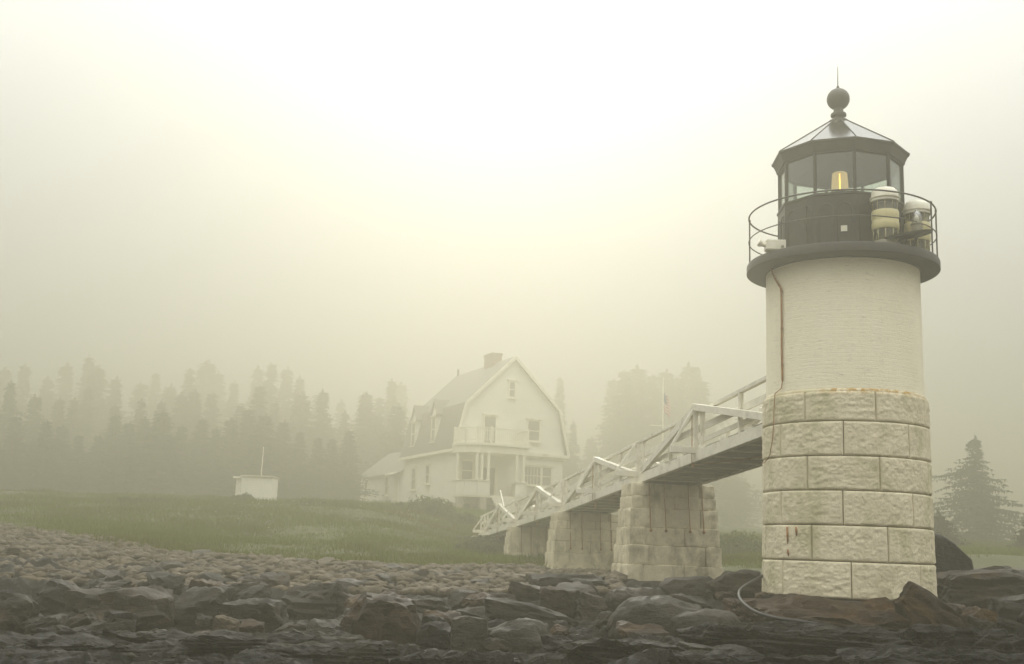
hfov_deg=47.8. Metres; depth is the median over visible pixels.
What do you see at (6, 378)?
spruce
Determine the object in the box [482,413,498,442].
window
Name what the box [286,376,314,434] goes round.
spruce
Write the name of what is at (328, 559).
cobble
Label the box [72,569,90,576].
cobble
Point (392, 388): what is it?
spruce
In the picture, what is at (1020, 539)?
spruce
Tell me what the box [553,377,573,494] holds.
spruce
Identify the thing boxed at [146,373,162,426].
spruce
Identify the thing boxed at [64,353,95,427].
spruce
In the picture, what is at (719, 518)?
spruce
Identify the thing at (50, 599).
boulder
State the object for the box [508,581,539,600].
shore stone
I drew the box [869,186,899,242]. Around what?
fog signal
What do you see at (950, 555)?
boulder
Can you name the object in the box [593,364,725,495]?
spruce
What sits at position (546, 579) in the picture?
boulder
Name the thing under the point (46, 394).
spruce
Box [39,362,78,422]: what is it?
spruce
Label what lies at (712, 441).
spruce
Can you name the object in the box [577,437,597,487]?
spruce
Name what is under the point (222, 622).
boulder
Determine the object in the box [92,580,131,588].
shore stone
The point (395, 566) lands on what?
cobble
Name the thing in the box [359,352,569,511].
keepers house
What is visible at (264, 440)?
spruce
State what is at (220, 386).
spruce
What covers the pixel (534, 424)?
window
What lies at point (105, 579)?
shore stone
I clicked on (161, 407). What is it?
spruce
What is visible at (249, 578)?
shore stone
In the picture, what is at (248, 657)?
rock slab
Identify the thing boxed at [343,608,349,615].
shore stone
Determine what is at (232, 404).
spruce
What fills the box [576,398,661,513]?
spruce
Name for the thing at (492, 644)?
shore stone
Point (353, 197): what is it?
sky
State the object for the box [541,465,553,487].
window
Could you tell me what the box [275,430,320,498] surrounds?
spruce
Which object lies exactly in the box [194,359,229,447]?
spruce
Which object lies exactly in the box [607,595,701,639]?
boulder
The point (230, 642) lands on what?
rock slab
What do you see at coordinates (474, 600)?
shore stone
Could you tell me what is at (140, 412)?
spruce
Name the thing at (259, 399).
spruce
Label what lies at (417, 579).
cobble
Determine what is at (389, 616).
boulder
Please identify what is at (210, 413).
spruce
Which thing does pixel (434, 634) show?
shore stone
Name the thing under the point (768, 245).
fog sensor
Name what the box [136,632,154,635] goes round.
shore stone
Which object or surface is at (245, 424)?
spruce
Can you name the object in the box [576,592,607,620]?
boulder
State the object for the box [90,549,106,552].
cobble
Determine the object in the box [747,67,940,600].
lighthouse
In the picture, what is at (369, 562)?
cobble
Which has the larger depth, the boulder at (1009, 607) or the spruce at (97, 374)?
the spruce at (97, 374)
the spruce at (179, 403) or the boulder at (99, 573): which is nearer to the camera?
the boulder at (99, 573)
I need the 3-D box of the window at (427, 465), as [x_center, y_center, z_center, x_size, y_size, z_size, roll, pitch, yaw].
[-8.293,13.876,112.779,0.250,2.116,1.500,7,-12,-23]
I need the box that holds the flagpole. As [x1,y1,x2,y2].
[650,378,663,461]
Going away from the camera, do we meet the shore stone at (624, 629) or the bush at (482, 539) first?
the shore stone at (624, 629)
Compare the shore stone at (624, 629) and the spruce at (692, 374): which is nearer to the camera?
the shore stone at (624, 629)
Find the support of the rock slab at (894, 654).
on the rock shelf
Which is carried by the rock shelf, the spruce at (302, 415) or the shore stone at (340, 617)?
the shore stone at (340, 617)
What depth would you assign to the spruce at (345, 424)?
163.12 m
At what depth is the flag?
98.60 m
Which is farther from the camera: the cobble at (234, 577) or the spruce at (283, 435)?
the spruce at (283, 435)
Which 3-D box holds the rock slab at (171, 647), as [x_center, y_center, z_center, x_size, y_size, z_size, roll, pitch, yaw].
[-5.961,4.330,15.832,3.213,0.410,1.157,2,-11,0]
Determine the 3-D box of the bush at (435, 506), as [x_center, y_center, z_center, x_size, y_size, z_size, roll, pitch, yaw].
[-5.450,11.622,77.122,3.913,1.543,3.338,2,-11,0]
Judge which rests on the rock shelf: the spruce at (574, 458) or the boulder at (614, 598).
the boulder at (614, 598)
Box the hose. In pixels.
[737,574,815,622]
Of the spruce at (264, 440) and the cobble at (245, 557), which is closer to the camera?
the cobble at (245, 557)
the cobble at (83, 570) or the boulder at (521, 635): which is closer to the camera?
the boulder at (521, 635)
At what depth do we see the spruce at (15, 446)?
122.76 m
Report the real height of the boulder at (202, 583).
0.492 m
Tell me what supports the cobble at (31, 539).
on the shingle
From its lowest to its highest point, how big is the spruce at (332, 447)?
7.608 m
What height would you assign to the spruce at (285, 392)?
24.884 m
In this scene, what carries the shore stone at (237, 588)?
on the rock shelf
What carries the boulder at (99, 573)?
on the rock shelf
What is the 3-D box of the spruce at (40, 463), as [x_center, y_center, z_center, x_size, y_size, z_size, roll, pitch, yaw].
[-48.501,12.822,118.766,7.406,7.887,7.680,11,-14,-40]
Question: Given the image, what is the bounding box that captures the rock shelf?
[0,551,1023,663]
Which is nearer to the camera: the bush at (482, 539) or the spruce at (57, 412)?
the bush at (482, 539)
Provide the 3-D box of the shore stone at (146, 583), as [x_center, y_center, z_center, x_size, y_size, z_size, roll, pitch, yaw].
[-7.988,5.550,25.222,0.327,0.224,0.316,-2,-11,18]
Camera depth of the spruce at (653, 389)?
191.59 m
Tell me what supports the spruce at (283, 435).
on the ground at (1012, 561)
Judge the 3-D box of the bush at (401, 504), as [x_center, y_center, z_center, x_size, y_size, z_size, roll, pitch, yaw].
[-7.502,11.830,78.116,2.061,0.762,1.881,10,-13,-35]
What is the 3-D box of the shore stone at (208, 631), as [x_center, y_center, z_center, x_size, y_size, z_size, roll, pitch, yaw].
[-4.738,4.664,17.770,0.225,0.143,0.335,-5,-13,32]
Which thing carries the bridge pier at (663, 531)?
on the rock shelf
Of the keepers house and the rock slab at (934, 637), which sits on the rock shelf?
the rock slab at (934, 637)
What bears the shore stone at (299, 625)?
on the rock shelf
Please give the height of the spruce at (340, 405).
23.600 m
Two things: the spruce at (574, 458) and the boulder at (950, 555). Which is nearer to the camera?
the boulder at (950, 555)
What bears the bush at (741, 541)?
on the ground at (1012, 561)
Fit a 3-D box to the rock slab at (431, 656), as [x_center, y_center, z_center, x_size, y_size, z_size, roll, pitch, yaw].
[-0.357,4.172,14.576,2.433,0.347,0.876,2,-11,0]
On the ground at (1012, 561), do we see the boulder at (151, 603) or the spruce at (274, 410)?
the spruce at (274, 410)
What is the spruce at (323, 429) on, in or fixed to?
on the ground at (1012, 561)
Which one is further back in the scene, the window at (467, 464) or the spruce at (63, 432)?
the spruce at (63, 432)
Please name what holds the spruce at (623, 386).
on the ground at (1012, 561)
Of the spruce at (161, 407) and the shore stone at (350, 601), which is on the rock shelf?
the shore stone at (350, 601)
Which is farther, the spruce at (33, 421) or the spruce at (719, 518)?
the spruce at (719, 518)
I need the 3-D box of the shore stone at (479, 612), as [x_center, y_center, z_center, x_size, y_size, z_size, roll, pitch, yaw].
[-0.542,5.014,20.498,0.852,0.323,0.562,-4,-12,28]
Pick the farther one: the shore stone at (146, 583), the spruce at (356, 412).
the spruce at (356, 412)
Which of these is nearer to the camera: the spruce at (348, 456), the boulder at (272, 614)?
the boulder at (272, 614)
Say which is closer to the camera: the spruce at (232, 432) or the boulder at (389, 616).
the boulder at (389, 616)
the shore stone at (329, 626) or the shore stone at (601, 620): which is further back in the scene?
the shore stone at (601, 620)
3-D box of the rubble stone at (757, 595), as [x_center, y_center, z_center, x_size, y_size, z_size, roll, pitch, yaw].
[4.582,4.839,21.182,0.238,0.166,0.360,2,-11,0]
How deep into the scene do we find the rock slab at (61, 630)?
16.91 m
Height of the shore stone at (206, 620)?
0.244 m
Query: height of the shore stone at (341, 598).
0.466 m
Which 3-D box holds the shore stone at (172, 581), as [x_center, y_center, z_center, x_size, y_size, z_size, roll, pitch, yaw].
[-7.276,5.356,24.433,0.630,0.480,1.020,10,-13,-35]
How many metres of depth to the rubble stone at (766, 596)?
20.66 m
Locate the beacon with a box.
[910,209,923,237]
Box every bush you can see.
[231,492,256,501]
[388,501,408,507]
[403,494,457,515]
[445,512,479,524]
[453,541,503,553]
[455,535,505,544]
[720,529,761,554]
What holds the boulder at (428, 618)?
on the rock shelf
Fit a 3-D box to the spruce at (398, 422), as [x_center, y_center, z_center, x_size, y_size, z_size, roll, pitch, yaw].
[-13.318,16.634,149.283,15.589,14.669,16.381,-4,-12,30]
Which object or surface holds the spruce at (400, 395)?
on the ground at (1012, 561)
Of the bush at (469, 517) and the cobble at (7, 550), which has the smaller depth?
the cobble at (7, 550)
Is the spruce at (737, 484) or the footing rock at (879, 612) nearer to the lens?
the footing rock at (879, 612)
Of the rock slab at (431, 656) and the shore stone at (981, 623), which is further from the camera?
the shore stone at (981, 623)
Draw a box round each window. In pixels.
[409,466,416,490]
[423,463,430,484]
[460,457,475,479]
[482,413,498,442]
[507,379,517,398]
[525,464,542,486]
[526,418,541,442]
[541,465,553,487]
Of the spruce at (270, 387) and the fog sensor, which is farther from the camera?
the spruce at (270, 387)
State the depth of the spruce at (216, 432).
125.20 m
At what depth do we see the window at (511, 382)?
109.27 m
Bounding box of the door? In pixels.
[483,465,496,495]
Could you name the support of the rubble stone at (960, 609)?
on the rock shelf
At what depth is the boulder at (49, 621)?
17.80 m
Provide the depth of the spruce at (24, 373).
201.32 m
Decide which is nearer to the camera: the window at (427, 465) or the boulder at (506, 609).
the boulder at (506, 609)
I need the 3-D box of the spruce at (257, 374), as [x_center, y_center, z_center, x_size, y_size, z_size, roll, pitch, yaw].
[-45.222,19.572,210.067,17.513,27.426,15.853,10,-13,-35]
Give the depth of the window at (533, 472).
108.76 m
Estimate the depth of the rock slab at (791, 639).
15.67 m
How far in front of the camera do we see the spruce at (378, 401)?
186.04 m
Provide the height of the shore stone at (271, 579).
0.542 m
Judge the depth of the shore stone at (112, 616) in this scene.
18.42 m
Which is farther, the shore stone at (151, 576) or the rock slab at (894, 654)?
the shore stone at (151, 576)
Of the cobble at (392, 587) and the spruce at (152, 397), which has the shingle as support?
the cobble at (392, 587)
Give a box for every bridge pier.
[504,526,550,556]
[543,511,617,569]
[611,481,723,580]
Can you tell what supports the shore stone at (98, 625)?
on the rock shelf
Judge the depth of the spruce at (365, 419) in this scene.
159.34 m
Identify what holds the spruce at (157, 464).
on the ground at (1012, 561)
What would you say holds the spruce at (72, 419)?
on the ground at (1012, 561)
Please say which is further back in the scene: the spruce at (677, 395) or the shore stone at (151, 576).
the spruce at (677, 395)
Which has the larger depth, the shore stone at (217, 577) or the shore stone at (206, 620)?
the shore stone at (217, 577)
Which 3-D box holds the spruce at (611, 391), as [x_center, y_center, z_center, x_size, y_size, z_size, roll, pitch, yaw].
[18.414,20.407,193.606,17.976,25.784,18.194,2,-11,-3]
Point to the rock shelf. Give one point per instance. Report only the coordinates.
(587, 630)
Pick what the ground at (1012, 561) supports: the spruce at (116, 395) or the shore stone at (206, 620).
the spruce at (116, 395)
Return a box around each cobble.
[2,547,21,553]
[26,538,37,541]
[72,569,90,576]
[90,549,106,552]
[138,566,162,572]
[159,561,184,570]
[190,549,210,553]
[218,553,233,557]
[222,575,242,581]
[235,556,249,559]
[295,558,318,563]
[301,561,316,564]
[318,557,335,562]
[360,576,379,581]
[363,560,382,569]
[365,564,383,568]
[365,581,378,585]
[375,573,391,582]
[383,564,408,570]
[383,585,403,589]
[409,576,428,581]
[469,578,489,583]
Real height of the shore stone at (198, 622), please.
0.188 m
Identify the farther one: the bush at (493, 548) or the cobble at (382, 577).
the bush at (493, 548)
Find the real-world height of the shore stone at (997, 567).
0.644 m
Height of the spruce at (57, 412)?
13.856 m
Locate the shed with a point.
(257, 486)
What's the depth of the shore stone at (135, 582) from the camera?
25.18 m
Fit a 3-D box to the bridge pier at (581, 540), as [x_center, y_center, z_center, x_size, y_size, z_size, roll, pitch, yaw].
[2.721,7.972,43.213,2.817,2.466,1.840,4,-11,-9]
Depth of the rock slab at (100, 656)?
14.30 m
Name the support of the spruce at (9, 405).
on the ground at (1012, 561)
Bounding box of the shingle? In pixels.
[0,522,627,600]
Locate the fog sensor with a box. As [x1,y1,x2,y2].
[757,239,785,252]
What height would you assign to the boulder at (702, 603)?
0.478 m
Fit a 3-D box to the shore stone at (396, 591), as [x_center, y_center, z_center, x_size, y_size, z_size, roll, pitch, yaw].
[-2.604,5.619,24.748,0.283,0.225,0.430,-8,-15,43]
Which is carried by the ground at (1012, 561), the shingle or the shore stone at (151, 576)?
the shingle
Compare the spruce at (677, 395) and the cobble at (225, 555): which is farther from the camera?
the spruce at (677, 395)
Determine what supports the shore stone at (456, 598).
on the rock shelf
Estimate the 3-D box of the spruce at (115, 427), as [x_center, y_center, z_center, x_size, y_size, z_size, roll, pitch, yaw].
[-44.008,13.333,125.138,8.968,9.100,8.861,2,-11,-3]
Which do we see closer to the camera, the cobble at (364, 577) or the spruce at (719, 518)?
the cobble at (364, 577)
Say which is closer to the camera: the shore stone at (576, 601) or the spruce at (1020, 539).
the shore stone at (576, 601)
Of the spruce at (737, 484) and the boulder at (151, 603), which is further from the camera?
the spruce at (737, 484)
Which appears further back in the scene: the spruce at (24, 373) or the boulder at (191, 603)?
the spruce at (24, 373)
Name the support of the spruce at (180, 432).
on the ground at (1012, 561)
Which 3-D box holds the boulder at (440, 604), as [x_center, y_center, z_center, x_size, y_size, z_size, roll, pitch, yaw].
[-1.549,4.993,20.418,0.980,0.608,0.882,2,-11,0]
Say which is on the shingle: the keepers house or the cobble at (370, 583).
the cobble at (370, 583)
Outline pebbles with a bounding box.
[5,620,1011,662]
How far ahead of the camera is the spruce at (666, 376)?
195.94 m
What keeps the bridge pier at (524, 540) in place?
on the ground at (1012, 561)
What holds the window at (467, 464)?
in the keepers house
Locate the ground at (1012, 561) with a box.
[0,489,1023,574]
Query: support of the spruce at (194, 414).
on the ground at (1012, 561)
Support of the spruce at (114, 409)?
on the ground at (1012, 561)
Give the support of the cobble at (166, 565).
on the shingle
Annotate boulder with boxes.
[0,592,43,633]
[23,614,67,634]
[35,579,81,616]
[63,584,175,632]
[89,568,123,578]
[173,586,232,633]
[187,579,227,589]
[212,597,288,632]
[212,615,240,631]
[239,619,264,633]
[282,582,348,620]
[340,590,419,646]
[412,598,448,612]
[421,614,450,626]
[450,615,487,652]
[483,596,578,626]
[488,618,551,653]
[528,572,608,586]
[538,586,580,618]
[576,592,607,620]
[604,586,658,611]
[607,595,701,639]
[668,593,711,608]
[670,608,740,646]
[702,569,761,600]
[893,581,963,627]
[933,533,973,572]
[936,568,1023,609]
[961,606,997,627]
[988,594,1023,633]
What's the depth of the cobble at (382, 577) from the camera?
29.82 m
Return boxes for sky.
[0,0,1023,539]
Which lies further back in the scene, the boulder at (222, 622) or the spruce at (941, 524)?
the spruce at (941, 524)
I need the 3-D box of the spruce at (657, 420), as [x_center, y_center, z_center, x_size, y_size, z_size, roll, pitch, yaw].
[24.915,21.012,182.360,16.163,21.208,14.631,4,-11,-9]
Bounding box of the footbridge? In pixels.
[473,376,765,539]
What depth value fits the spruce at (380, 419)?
160.03 m
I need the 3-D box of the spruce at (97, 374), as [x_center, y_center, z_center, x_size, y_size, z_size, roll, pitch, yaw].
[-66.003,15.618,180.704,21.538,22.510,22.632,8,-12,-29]
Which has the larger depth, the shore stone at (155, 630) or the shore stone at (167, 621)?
the shore stone at (167, 621)
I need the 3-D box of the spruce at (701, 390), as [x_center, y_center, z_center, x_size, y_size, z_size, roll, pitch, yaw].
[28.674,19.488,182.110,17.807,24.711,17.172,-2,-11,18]
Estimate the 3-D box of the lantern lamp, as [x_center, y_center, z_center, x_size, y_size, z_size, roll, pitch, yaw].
[6.533,-2.965,23.013,0.340,0.440,0.340,2,-11,0]
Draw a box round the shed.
[233,475,279,499]
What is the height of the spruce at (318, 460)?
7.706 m
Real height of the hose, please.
0.842 m
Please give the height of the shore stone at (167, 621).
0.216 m
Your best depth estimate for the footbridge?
31.51 m
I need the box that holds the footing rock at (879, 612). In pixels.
[721,593,966,631]
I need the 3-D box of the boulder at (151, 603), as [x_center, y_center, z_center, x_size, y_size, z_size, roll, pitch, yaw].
[-6.769,4.939,19.885,1.840,1.185,1.288,2,-11,0]
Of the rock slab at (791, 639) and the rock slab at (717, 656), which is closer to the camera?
the rock slab at (717, 656)
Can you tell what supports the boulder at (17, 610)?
on the rock shelf
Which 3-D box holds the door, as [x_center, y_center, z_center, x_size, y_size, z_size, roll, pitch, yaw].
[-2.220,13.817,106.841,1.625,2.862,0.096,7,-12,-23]
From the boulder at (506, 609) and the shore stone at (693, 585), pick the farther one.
the shore stone at (693, 585)
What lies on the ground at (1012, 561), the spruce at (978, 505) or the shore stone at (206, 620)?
the spruce at (978, 505)
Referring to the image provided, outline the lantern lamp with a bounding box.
[831,173,848,191]
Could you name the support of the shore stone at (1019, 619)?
on the rock shelf
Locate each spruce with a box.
[0,366,12,419]
[0,379,25,488]
[0,416,38,489]
[0,420,73,490]
[1,363,33,489]
[1,394,69,490]
[3,376,64,489]
[24,424,88,492]
[38,397,72,444]
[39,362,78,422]
[53,397,88,492]
[62,414,130,492]
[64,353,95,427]
[66,365,111,450]
[68,386,96,492]
[69,435,114,492]
[80,421,147,493]
[82,403,124,492]
[88,375,127,443]
[88,416,152,493]
[89,411,235,495]
[91,398,150,492]
[121,381,151,442]
[128,400,174,493]
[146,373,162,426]
[150,382,177,434]
[150,424,208,495]
[169,391,207,441]
[170,388,211,456]
[171,417,222,495]
[172,368,200,420]
[188,427,227,494]
[192,418,253,496]
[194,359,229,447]
[198,413,333,498]
[203,391,223,449]
[203,409,257,496]
[212,370,229,431]
[219,380,240,441]
[225,403,251,454]
[238,365,266,415]
[240,385,291,455]
[256,362,281,432]
[267,420,330,498]
[268,403,280,437]
[274,366,295,430]
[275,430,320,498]
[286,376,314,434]
[286,392,339,473]
[286,438,343,499]
[291,389,359,486]
[305,438,370,499]
[306,430,383,501]
[308,394,331,446]
[329,400,349,446]
[334,411,351,468]
[341,391,387,491]
[348,392,368,448]
[353,413,386,485]
[354,403,407,497]
[371,397,385,428]
[378,378,401,454]
[389,381,410,434]
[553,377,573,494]
[562,422,589,498]
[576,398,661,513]
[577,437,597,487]
[585,379,621,485]
[589,370,649,513]
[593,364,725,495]
[635,374,665,437]
[646,399,719,503]
[650,376,740,524]
[656,368,675,424]
[667,377,750,523]
[678,361,763,523]
[682,405,748,522]
[709,416,753,524]
[709,472,762,528]
[932,434,1023,541]
[933,510,970,545]
[1007,521,1023,548]
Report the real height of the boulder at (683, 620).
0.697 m
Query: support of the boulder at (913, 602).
on the rock shelf
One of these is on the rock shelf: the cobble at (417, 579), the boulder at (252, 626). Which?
the boulder at (252, 626)
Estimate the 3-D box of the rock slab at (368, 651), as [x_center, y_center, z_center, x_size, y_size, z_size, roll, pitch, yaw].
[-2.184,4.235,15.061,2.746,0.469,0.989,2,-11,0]
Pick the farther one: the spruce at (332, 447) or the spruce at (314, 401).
the spruce at (314, 401)
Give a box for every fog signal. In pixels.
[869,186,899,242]
[902,200,930,250]
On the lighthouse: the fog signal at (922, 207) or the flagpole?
the fog signal at (922, 207)
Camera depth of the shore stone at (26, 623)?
17.99 m
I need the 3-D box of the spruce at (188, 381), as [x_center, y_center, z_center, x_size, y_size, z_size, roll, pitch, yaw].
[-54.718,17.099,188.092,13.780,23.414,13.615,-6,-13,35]
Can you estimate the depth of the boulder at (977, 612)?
18.53 m
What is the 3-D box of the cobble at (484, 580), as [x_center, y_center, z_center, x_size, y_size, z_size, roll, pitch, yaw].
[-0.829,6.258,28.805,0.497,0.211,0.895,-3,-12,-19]
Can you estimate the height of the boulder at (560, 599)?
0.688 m
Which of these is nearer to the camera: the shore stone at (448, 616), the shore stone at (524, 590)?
the shore stone at (448, 616)
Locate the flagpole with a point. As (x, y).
(662, 425)
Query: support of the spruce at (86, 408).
on the ground at (1012, 561)
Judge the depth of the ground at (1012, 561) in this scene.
57.56 m
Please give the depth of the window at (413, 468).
116.56 m
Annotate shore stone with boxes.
[20,617,39,631]
[59,612,99,627]
[68,611,76,617]
[72,620,106,630]
[88,575,122,588]
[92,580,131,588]
[103,611,136,632]
[106,620,135,632]
[130,580,138,586]
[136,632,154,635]
[137,581,149,586]
[146,571,175,581]
[146,616,172,627]
[149,628,166,632]
[150,573,184,593]
[194,572,234,583]
[194,620,213,627]
[194,630,212,632]
[197,614,212,628]
[210,581,260,600]
[235,582,272,600]
[241,574,262,582]
[259,572,289,587]
[271,620,307,632]
[305,618,341,633]
[334,578,366,587]
[335,591,351,610]
[338,615,344,620]
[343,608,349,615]
[344,594,360,607]
[381,589,400,594]
[414,621,450,649]
[422,610,460,625]
[448,589,480,610]
[455,606,490,620]
[462,592,495,607]
[481,637,511,651]
[487,593,515,600]
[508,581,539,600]
[550,623,569,636]
[556,581,596,594]
[572,579,598,594]
[574,598,578,614]
[593,611,611,628]
[616,621,670,638]
[659,576,713,597]
[715,591,736,600]
[965,613,995,629]
[981,565,1011,569]
[996,616,1021,630]
[1014,611,1023,625]
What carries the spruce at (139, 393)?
on the ground at (1012, 561)
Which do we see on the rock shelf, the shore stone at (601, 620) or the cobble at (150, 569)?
the shore stone at (601, 620)
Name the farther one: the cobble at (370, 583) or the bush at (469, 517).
the bush at (469, 517)
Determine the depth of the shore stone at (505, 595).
22.57 m
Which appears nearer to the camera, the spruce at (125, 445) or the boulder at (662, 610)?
the boulder at (662, 610)
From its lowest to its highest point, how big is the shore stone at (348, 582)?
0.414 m
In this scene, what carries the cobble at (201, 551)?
on the shingle
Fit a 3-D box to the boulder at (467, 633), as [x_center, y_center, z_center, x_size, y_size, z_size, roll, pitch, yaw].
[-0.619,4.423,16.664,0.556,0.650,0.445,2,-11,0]
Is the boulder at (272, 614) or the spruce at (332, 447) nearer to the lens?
the boulder at (272, 614)
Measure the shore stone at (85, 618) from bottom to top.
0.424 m
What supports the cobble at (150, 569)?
on the shingle
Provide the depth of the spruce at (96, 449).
124.77 m
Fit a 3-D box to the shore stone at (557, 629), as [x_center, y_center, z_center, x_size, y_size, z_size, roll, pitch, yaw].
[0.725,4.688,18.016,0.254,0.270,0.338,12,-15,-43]
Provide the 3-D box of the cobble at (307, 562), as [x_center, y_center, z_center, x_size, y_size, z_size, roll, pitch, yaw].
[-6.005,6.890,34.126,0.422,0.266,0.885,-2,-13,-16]
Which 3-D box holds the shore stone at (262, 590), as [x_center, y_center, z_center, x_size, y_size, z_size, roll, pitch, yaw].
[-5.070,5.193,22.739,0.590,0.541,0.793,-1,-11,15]
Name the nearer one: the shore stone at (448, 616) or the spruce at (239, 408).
the shore stone at (448, 616)
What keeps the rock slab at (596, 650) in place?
on the rock shelf
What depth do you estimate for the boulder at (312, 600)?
22.09 m
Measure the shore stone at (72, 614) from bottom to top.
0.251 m
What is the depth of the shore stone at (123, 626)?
18.25 m
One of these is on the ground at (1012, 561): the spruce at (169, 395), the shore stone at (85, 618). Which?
the spruce at (169, 395)
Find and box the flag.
[664,393,670,417]
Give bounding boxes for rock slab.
[0,631,192,658]
[0,648,131,663]
[30,625,121,635]
[102,627,364,653]
[150,651,312,663]
[243,639,426,663]
[387,648,572,663]
[540,635,754,663]
[663,649,858,663]
[675,621,912,657]
[836,644,1023,663]
[898,623,1023,653]
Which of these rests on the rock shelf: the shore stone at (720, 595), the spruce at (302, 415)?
the shore stone at (720, 595)
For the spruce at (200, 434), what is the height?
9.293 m
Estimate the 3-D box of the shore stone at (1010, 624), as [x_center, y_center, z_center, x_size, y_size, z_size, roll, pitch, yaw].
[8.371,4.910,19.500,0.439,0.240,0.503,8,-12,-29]
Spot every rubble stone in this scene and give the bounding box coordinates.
[754,591,768,598]
[761,595,773,598]
[958,607,962,614]
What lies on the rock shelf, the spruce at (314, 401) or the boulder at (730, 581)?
the boulder at (730, 581)
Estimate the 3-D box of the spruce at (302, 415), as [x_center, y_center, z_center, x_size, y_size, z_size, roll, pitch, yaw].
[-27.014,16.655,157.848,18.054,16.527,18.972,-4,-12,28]
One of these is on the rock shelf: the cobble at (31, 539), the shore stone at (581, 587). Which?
the shore stone at (581, 587)
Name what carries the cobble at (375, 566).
on the shingle
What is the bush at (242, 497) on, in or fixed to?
on the ground at (1012, 561)
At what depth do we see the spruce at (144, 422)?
126.20 m
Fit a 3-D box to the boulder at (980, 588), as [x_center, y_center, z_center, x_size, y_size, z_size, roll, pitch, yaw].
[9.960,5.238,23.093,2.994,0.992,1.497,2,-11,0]

